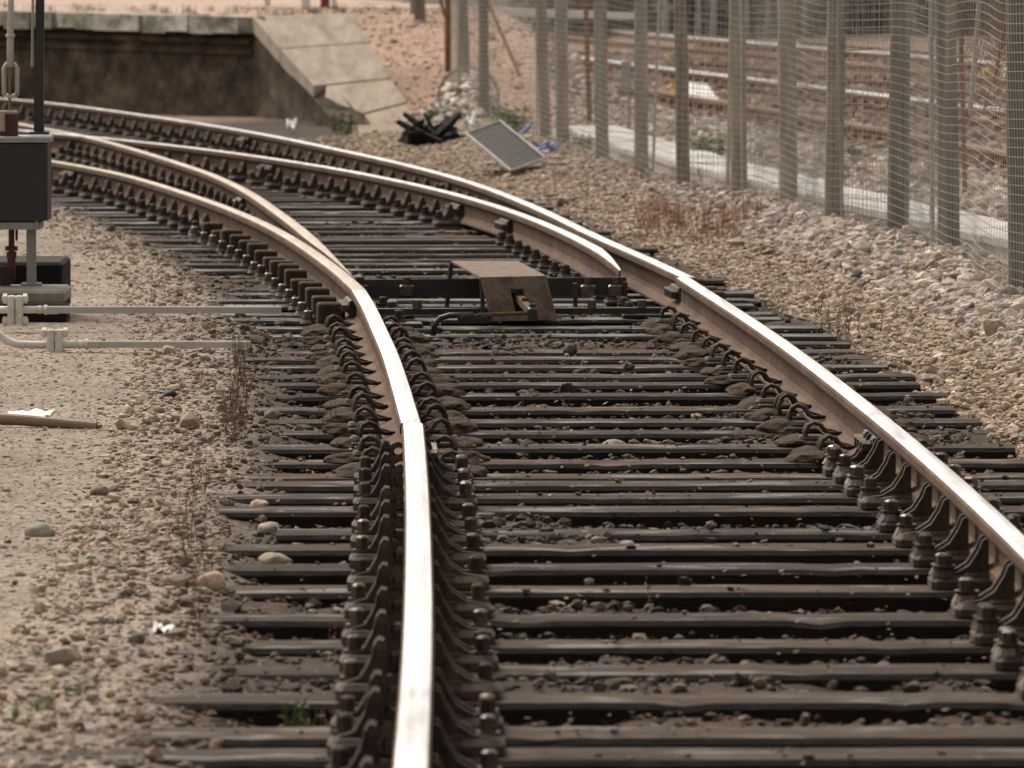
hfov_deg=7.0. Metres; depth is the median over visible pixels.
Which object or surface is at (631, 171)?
weed
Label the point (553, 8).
bush
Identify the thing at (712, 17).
marker post
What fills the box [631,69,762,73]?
railway sleeper
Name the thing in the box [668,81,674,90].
yellow fitting
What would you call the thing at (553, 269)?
railway sleeper
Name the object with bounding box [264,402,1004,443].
railway sleeper
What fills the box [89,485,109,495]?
stone
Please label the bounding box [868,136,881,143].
railway sleeper
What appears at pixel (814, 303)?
weed
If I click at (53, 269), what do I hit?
foundation timber
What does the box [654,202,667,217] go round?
weed
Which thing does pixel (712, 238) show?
weed
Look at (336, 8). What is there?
weed
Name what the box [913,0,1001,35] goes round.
bush
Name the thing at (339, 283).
rail
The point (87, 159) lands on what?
railway sleeper
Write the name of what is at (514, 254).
railway sleeper
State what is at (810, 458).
railway sleeper
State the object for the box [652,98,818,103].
railway sleeper
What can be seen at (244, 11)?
weed
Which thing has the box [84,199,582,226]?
railway sleeper
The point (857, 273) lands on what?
stone
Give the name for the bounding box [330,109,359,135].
weed
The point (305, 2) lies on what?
post
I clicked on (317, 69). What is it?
platform
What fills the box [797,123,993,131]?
railway sleeper
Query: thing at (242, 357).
weed
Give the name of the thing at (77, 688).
weed
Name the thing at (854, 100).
railway sleeper
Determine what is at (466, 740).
railway sleeper
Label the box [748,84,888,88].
railway sleeper
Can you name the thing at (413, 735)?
rail
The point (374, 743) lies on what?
rail fastener
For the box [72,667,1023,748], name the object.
railway sleeper
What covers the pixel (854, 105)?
railway sleeper
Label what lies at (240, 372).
weed
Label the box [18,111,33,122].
railway sleeper
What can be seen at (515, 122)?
weed
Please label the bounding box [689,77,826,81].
railway sleeper
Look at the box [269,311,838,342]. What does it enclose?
railway sleeper
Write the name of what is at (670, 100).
railway sleeper
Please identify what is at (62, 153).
railway sleeper
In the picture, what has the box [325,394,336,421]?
weed
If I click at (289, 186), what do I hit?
railway sleeper
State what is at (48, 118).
railway sleeper
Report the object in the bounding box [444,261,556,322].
switch machine cover
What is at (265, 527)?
stone
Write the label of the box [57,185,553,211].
railway sleeper
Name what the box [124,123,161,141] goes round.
railway sleeper
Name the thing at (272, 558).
stone
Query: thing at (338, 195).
railway sleeper
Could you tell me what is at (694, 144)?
weed
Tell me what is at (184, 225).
railway sleeper
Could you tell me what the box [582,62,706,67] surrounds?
railway sleeper
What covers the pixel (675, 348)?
railway sleeper
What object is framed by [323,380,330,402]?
weed
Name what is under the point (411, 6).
post
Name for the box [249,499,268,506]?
stone
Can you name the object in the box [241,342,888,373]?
railway sleeper
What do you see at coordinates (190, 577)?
weed
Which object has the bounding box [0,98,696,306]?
rail
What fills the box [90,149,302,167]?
railway sleeper
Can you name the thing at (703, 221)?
weed
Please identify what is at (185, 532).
weed
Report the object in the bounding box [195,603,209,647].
weed
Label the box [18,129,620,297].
switch blade
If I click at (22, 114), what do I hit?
railway sleeper
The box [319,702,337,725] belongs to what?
weed
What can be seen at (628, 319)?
railway sleeper
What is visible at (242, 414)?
weed
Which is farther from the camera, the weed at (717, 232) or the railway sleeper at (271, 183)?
the railway sleeper at (271, 183)
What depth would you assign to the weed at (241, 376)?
30.61 m
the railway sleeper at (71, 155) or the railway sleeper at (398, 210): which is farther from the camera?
the railway sleeper at (71, 155)
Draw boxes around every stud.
[569,283,581,314]
[623,282,630,300]
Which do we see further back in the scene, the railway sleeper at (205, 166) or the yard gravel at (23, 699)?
the railway sleeper at (205, 166)
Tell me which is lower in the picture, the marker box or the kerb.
the marker box
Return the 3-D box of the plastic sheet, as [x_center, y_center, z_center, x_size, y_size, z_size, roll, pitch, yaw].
[-1.714,0.117,29.211,0.167,0.019,0.891,0,3,0]
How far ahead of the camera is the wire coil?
71.99 m
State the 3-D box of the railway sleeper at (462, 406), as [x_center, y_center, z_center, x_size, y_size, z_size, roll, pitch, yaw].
[0.287,0.101,30.168,2.627,0.228,0.277,0,3,-2]
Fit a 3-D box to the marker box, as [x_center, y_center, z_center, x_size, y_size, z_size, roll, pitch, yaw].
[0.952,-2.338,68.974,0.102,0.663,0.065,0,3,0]
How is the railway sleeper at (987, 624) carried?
on the ground at (36, 392)
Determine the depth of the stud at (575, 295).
37.48 m
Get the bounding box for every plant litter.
[28,250,1023,763]
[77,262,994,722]
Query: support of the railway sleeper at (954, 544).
on the ground at (36, 392)
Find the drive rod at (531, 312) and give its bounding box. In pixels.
[430,304,536,335]
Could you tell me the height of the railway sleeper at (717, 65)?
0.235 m
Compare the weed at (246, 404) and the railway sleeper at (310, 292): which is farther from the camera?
the railway sleeper at (310, 292)
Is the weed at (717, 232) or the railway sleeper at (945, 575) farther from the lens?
the weed at (717, 232)
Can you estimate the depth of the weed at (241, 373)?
31.11 m
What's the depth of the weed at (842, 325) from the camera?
36.25 m
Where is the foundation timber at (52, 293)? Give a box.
[0,284,70,301]
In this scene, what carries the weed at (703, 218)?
on the ground at (36, 392)
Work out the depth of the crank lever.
36.37 m
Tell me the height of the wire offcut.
0.010 m
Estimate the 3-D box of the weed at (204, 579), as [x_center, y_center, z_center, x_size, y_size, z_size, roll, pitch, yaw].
[-0.782,0.490,21.301,0.082,0.157,0.054,-1,3,-17]
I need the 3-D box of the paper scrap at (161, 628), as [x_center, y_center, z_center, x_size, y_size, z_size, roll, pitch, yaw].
[-0.851,0.594,20.290,0.055,0.024,0.159,0,3,0]
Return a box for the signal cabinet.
[0,135,53,285]
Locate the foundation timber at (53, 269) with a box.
[0,256,70,303]
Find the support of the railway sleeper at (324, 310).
on the ground at (36, 392)
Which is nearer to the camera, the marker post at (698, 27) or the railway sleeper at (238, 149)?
the railway sleeper at (238, 149)
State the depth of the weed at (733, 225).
46.14 m
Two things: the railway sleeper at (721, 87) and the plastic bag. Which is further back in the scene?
the railway sleeper at (721, 87)
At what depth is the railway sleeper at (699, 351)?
33.76 m
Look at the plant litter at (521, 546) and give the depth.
23.62 m
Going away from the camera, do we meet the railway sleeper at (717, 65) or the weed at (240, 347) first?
the weed at (240, 347)
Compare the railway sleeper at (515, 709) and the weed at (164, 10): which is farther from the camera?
the weed at (164, 10)
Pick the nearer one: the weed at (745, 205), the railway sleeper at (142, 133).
the weed at (745, 205)
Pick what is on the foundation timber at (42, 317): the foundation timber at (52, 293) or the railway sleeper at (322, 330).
the foundation timber at (52, 293)
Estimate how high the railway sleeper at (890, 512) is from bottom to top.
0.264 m
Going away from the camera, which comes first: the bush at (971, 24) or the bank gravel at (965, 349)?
the bank gravel at (965, 349)
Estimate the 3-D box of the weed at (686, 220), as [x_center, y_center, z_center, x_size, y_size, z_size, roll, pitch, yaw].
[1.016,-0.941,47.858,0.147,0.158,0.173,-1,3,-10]
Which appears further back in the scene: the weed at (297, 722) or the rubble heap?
the rubble heap
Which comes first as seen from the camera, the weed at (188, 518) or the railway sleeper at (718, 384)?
the weed at (188, 518)
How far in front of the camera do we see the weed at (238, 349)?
33.67 m
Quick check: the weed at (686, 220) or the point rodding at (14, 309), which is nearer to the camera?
the point rodding at (14, 309)
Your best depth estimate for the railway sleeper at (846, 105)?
80.17 m
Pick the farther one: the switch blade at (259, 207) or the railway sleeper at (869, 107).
the railway sleeper at (869, 107)
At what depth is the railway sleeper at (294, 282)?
39.19 m
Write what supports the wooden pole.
on the ground at (36, 392)
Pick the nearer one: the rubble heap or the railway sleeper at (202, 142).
the railway sleeper at (202, 142)
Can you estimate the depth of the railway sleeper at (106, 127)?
72.77 m
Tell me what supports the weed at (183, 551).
on the ground at (36, 392)
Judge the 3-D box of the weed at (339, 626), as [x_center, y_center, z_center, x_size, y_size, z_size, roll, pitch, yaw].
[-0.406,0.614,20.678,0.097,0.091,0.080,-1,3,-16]
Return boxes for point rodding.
[0,294,281,325]
[0,327,250,351]
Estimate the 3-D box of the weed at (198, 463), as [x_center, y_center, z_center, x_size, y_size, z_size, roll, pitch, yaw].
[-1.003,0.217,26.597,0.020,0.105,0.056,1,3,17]
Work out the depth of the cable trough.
53.70 m
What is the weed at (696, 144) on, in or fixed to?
on the ground at (36, 392)
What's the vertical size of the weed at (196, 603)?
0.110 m
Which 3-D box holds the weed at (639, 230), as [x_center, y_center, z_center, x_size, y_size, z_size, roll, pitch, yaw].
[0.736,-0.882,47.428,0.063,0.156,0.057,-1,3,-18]
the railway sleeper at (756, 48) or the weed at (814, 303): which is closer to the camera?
the weed at (814, 303)
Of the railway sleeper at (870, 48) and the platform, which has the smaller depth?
the platform
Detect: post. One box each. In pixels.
[28,0,49,134]
[264,0,270,5]
[301,0,309,7]
[321,0,329,7]
[331,0,336,6]
[410,0,413,13]
[414,0,424,19]
[662,0,668,34]
[696,0,700,36]
[709,0,716,38]
[745,0,748,39]
[764,0,770,38]
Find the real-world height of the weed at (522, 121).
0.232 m
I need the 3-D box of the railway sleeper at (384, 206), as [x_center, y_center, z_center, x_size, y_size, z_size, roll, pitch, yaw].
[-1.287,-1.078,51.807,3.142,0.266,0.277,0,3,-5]
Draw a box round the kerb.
[358,2,633,19]
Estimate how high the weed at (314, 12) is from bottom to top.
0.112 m
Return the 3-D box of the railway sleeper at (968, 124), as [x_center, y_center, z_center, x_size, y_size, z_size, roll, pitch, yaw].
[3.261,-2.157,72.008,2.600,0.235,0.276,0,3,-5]
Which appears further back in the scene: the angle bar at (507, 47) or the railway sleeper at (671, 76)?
the railway sleeper at (671, 76)
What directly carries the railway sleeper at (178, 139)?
on the ground at (36, 392)
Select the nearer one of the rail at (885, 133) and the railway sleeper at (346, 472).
the railway sleeper at (346, 472)
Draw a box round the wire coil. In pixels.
[437,67,499,107]
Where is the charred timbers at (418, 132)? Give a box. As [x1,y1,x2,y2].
[396,112,465,145]
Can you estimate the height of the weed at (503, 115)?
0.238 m
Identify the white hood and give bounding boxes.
[689,82,718,99]
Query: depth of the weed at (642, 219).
48.70 m
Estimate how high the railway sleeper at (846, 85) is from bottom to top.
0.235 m
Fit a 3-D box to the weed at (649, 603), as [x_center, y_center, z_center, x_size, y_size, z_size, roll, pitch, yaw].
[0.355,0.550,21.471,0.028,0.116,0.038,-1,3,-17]
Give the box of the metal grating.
[464,120,545,171]
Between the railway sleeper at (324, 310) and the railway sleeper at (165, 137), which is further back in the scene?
the railway sleeper at (165, 137)
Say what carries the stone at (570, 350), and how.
on the ground at (36, 392)
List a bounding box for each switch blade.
[18,123,355,280]
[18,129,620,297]
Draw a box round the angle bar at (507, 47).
[488,1,520,76]
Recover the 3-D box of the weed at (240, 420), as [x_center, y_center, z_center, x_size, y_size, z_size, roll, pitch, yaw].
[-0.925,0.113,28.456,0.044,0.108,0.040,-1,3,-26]
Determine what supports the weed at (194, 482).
on the ground at (36, 392)
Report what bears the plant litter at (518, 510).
on the ground at (36, 392)
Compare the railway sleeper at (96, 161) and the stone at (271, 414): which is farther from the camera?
the railway sleeper at (96, 161)
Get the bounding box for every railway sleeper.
[0,103,7,109]
[0,684,1023,767]
[15,105,26,120]
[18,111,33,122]
[23,108,53,124]
[33,110,66,125]
[44,111,78,127]
[49,113,90,129]
[51,138,247,157]
[51,140,258,160]
[51,168,383,190]
[51,171,395,194]
[52,174,406,197]
[52,177,418,199]
[52,178,533,203]
[55,114,102,131]
[57,182,545,206]
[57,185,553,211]
[60,143,269,161]
[65,144,279,163]
[66,192,568,218]
[71,117,113,132]
[71,190,557,214]
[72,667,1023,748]
[76,118,130,135]
[77,146,291,166]
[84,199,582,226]
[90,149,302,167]
[90,196,576,221]
[93,120,137,136]
[99,152,316,169]
[104,121,149,138]
[107,154,324,171]
[107,208,610,235]
[116,157,335,173]
[116,203,498,230]
[118,222,608,244]
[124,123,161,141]
[124,159,347,178]
[132,161,359,183]
[134,226,657,255]
[141,165,371,185]
[141,634,1023,727]
[152,126,174,142]
[155,223,630,247]
[161,127,186,144]
[167,213,611,239]
[173,236,662,262]
[175,240,669,268]
[178,129,199,146]
[178,607,1023,691]
[179,231,650,258]
[188,254,725,287]
[194,245,628,275]
[195,131,211,148]
[197,559,1014,640]
[199,257,574,279]
[203,273,760,307]
[203,450,1023,506]
[207,134,223,149]
[217,495,1023,564]
[218,437,1023,493]
[218,462,1023,528]
[219,136,235,151]
[220,512,1019,585]
[221,263,726,292]
[221,267,754,298]
[221,286,773,317]
[223,278,754,312]
[223,291,780,326]
[225,534,992,613]
[225,584,1023,664]
[235,336,871,364]
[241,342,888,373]
[241,431,1023,480]
[247,381,955,418]
[248,349,914,382]
[251,415,1014,459]
[256,302,823,333]
[258,369,948,407]
[258,433,1023,473]
[264,356,920,393]
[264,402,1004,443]
[267,322,850,349]
[268,391,981,429]
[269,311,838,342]
[273,326,862,356]
[276,482,1023,543]
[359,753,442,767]
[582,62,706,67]
[590,63,713,68]
[594,64,721,69]
[627,92,777,97]
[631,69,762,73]
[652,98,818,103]
[660,74,804,80]
[660,99,824,105]
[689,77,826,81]
[689,102,851,107]
[691,104,862,110]
[695,42,807,46]
[701,105,874,111]
[702,43,813,47]
[704,107,885,115]
[709,43,822,48]
[711,79,853,84]
[715,44,825,48]
[716,84,726,89]
[720,81,864,86]
[747,47,864,50]
[747,114,927,122]
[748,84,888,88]
[755,47,872,52]
[772,48,881,52]
[797,121,980,127]
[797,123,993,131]
[807,125,1005,133]
[850,97,1004,103]
[858,55,981,60]
[864,56,990,61]
[864,82,874,86]
[868,83,885,87]
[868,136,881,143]
[965,94,986,101]
[973,158,993,166]
[991,160,1006,168]
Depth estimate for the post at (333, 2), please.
87.38 m
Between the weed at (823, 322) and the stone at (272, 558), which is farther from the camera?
the weed at (823, 322)
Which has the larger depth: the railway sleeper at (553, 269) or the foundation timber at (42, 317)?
the railway sleeper at (553, 269)
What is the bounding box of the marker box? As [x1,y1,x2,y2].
[621,62,632,129]
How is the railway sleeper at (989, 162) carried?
on the ground at (36, 392)
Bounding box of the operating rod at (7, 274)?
[0,230,17,285]
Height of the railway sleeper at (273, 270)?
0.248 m
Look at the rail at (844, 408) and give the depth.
31.27 m
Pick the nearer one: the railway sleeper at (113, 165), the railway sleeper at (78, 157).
the railway sleeper at (113, 165)
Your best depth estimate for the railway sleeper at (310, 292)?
37.81 m
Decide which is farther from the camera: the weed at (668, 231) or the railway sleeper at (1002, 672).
the weed at (668, 231)
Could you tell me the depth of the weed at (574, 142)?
62.67 m
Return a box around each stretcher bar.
[356,277,625,297]
[377,300,663,314]
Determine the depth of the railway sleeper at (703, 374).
32.45 m
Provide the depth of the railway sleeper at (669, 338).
35.08 m
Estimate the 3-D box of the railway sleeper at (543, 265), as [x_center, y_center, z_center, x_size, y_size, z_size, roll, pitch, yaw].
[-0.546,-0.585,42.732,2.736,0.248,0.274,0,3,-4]
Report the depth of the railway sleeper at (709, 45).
124.64 m
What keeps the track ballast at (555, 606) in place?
on the ground at (36, 392)
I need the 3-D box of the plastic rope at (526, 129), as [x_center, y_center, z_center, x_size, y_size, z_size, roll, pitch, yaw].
[0.076,-1.875,61.282,0.090,0.111,0.618,1,3,10]
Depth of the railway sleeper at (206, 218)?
47.50 m
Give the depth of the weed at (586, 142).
65.10 m
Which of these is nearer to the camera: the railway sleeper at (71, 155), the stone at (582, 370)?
the stone at (582, 370)
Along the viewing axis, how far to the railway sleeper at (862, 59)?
111.33 m
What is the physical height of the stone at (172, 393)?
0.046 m
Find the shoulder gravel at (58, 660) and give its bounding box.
[0,198,362,767]
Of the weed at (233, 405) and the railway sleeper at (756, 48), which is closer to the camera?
the weed at (233, 405)
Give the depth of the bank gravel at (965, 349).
41.93 m
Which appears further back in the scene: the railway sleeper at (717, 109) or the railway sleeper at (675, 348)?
the railway sleeper at (717, 109)
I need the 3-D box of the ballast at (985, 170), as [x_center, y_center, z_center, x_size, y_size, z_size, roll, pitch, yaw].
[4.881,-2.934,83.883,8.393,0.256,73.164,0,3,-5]
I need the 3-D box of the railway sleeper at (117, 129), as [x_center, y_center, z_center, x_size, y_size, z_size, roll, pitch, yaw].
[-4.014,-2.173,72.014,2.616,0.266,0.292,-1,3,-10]
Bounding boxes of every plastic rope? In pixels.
[518,122,530,134]
[531,141,558,153]
[537,142,556,150]
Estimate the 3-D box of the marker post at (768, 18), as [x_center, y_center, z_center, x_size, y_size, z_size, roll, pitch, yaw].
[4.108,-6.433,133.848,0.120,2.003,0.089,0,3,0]
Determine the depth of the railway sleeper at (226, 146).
65.75 m
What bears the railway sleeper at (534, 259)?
on the ground at (36, 392)
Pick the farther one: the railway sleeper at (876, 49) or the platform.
the railway sleeper at (876, 49)
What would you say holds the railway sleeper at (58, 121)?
on the ground at (36, 392)
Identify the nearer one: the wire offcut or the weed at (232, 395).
the weed at (232, 395)
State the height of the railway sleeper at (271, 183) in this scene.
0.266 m
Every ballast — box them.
[61,160,1023,727]
[444,314,993,726]
[547,33,1007,220]
[568,49,1006,178]
[659,187,1023,355]
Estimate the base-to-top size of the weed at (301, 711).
0.064 m
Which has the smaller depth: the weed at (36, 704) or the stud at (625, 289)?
the weed at (36, 704)
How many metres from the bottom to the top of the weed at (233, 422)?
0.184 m
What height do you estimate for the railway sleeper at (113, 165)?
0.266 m
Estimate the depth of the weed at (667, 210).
49.87 m
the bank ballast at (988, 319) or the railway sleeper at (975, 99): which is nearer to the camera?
the bank ballast at (988, 319)
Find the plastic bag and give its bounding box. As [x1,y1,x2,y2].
[464,112,478,125]
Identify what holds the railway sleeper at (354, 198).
on the ground at (36, 392)
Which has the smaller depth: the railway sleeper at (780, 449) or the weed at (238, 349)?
the railway sleeper at (780, 449)
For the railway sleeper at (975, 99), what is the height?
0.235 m
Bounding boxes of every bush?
[510,0,630,34]
[568,0,671,33]
[648,0,773,35]
[709,0,777,23]
[749,0,881,37]
[820,0,924,31]
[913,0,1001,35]
[963,0,1005,32]
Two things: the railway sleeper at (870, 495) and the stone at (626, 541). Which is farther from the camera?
the railway sleeper at (870, 495)
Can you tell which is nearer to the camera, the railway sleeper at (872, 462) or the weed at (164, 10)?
the railway sleeper at (872, 462)
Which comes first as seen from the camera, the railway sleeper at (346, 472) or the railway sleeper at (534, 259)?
the railway sleeper at (346, 472)
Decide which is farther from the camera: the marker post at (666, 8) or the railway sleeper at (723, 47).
the marker post at (666, 8)
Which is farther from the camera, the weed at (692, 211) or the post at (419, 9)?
the post at (419, 9)
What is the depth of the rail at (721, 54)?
110.11 m
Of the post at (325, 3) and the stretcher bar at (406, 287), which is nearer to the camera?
the stretcher bar at (406, 287)
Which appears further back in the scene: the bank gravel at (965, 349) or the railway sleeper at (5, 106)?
the railway sleeper at (5, 106)
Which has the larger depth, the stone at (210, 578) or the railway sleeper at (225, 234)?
the railway sleeper at (225, 234)
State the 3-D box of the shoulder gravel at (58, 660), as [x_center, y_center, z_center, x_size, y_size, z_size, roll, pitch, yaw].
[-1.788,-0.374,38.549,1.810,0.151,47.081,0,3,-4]
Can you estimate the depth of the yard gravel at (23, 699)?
25.58 m
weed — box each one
[0,700,33,723]
[23,691,55,711]
[63,679,96,694]
[144,2,159,10]
[155,5,171,12]
[176,3,196,13]
[177,488,196,539]
[178,510,191,556]
[180,494,192,522]
[180,520,189,547]
[184,561,196,591]
[187,480,201,507]
[187,584,207,634]
[190,547,219,597]
[191,450,210,493]
[191,581,201,618]
[194,435,201,465]
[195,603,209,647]
[199,520,214,571]
[220,383,248,439]
[223,377,243,428]
[224,389,245,436]
[224,395,244,432]
[225,5,248,13]
[225,383,237,408]
[226,343,255,397]
[226,372,252,413]
[230,320,246,366]
[232,346,247,387]
[232,375,258,423]
[234,352,246,386]
[235,337,248,375]
[236,333,240,359]
[236,401,247,430]
[278,697,323,726]
[289,715,308,726]
[302,5,329,14]
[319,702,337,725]
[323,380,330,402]
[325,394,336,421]
[326,2,347,12]
[327,614,348,639]
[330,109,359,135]
[330,113,352,133]
[420,104,438,124]
[490,103,520,122]
[492,108,516,126]
[496,109,523,132]
[507,112,530,130]
[571,134,592,147]
[576,134,593,149]
[622,159,644,177]
[628,204,656,228]
[636,219,646,238]
[639,193,660,212]
[645,576,652,611]
[649,188,675,205]
[651,213,669,230]
[653,197,676,216]
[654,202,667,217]
[660,223,678,237]
[670,207,681,233]
[674,207,699,229]
[687,199,705,216]
[690,136,708,150]
[691,216,710,227]
[692,228,714,245]
[693,137,714,151]
[696,133,725,155]
[696,204,707,228]
[698,198,720,216]
[701,218,721,236]
[704,207,731,230]
[705,219,727,236]
[707,207,733,224]
[714,210,745,230]
[721,211,755,236]
[730,191,762,212]
[730,205,748,220]
[732,192,762,215]
[744,195,765,212]
[746,192,757,209]
[813,284,829,317]
[815,303,829,332]
[828,306,842,340]
[837,306,846,333]
[843,292,854,320]
[845,296,869,339]
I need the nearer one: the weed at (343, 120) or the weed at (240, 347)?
the weed at (240, 347)
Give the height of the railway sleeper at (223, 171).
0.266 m
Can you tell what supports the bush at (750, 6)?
on the ground at (36, 392)
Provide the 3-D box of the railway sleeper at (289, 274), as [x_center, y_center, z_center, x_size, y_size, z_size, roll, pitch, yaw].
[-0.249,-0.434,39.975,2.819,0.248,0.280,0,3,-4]
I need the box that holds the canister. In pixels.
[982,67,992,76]
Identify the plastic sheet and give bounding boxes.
[8,408,54,416]
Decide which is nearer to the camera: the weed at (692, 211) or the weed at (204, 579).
the weed at (204, 579)
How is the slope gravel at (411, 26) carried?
on the ground at (36, 392)
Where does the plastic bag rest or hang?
on the ground at (36, 392)
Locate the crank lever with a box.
[515,290,529,310]
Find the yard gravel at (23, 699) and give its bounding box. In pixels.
[0,202,250,767]
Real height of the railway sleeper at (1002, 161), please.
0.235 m
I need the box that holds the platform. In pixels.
[0,10,410,127]
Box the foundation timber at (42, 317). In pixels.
[0,301,69,322]
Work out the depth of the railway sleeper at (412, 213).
50.33 m
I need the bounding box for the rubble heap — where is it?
[414,73,533,128]
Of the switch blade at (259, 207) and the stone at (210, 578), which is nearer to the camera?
the stone at (210, 578)
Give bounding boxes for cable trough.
[554,126,1007,258]
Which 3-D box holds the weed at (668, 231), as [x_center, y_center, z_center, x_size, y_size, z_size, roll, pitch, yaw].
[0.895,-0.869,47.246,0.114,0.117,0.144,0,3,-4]
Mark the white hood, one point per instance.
(699, 91)
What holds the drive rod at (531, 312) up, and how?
on the railway sleeper at (322, 330)
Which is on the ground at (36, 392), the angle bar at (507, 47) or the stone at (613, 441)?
the stone at (613, 441)
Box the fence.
[439,0,1023,297]
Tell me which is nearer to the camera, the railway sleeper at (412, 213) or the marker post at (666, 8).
the railway sleeper at (412, 213)
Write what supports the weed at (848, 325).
on the ground at (36, 392)
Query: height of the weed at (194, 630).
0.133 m
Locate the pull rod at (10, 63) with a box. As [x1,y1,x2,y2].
[2,0,19,109]
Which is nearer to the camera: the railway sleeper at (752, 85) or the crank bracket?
the crank bracket
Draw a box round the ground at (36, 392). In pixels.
[0,0,1023,767]
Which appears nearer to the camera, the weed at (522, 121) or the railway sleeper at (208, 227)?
the railway sleeper at (208, 227)
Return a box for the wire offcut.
[141,390,165,392]
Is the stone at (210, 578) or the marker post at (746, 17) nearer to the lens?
the stone at (210, 578)
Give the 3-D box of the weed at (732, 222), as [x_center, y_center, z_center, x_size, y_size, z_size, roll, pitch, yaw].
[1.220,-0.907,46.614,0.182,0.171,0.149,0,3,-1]
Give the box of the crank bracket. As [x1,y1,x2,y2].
[0,110,17,135]
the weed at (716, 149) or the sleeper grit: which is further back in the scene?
the weed at (716, 149)
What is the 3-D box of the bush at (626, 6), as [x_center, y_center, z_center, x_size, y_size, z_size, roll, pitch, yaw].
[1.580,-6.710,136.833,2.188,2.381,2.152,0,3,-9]
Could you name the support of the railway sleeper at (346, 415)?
on the ground at (36, 392)
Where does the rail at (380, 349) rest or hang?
on the railway sleeper at (810, 458)
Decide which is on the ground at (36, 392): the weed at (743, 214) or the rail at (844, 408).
the weed at (743, 214)
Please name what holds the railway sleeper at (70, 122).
on the ground at (36, 392)
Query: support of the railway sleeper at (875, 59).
on the ground at (36, 392)
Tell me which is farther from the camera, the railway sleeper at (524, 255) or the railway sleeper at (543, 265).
the railway sleeper at (524, 255)
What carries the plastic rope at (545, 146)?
on the plastic rope at (553, 148)
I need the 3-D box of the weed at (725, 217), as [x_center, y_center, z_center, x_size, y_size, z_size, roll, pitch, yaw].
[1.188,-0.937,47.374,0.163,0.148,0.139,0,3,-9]
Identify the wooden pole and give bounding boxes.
[0,413,101,428]
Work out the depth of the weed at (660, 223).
48.30 m
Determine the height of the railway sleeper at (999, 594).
0.266 m
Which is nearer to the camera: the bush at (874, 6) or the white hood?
the white hood
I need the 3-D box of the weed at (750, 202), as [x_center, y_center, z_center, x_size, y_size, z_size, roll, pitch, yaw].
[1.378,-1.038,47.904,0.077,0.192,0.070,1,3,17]
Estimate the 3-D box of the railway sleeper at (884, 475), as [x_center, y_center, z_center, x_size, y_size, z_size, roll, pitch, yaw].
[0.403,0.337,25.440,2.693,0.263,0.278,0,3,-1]
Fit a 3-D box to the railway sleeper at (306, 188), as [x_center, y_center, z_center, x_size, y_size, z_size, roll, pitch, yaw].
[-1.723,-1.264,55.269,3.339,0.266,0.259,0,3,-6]
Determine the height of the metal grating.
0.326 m
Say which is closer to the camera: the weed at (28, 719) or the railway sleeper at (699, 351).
the weed at (28, 719)
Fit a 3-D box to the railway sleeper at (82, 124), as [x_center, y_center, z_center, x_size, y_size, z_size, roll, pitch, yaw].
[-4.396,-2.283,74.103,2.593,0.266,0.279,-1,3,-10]
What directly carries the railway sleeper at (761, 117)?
on the ground at (36, 392)
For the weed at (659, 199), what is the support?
on the ground at (36, 392)
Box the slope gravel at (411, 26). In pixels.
[238,6,592,129]
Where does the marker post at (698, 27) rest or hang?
on the ground at (36, 392)
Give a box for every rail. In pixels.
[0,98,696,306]
[51,160,375,321]
[345,290,420,466]
[392,423,436,767]
[551,34,1005,89]
[571,56,1005,121]
[608,30,1005,71]
[608,82,1005,166]
[668,277,884,454]
[854,414,1023,606]
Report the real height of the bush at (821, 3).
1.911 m
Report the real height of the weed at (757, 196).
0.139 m
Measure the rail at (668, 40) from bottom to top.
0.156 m
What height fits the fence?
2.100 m
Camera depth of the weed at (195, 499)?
24.94 m
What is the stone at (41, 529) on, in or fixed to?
on the ground at (36, 392)
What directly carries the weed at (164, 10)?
on the platform
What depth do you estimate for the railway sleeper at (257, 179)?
57.34 m
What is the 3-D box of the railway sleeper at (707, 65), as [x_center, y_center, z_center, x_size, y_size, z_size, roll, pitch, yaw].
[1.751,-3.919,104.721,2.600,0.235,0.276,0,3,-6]
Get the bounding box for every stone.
[24,522,55,536]
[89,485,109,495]
[164,390,176,399]
[198,571,225,591]
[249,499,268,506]
[258,522,279,534]
[258,552,292,563]
[264,410,280,418]
[563,344,577,355]
[573,368,588,372]
[602,439,625,443]
[620,540,633,542]
[851,269,862,278]
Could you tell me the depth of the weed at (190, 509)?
24.26 m
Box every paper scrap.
[151,621,174,634]
[286,118,296,129]
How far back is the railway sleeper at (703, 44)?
125.38 m
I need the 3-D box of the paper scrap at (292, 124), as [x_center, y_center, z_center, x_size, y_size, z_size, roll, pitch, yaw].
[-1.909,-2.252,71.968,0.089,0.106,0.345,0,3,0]
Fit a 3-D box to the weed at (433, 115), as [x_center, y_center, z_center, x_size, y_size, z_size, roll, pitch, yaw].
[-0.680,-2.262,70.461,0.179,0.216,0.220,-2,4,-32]
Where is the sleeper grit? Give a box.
[179,252,1022,758]
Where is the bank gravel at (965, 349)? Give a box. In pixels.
[300,121,1023,458]
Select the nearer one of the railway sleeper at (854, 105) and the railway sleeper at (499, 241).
the railway sleeper at (499, 241)

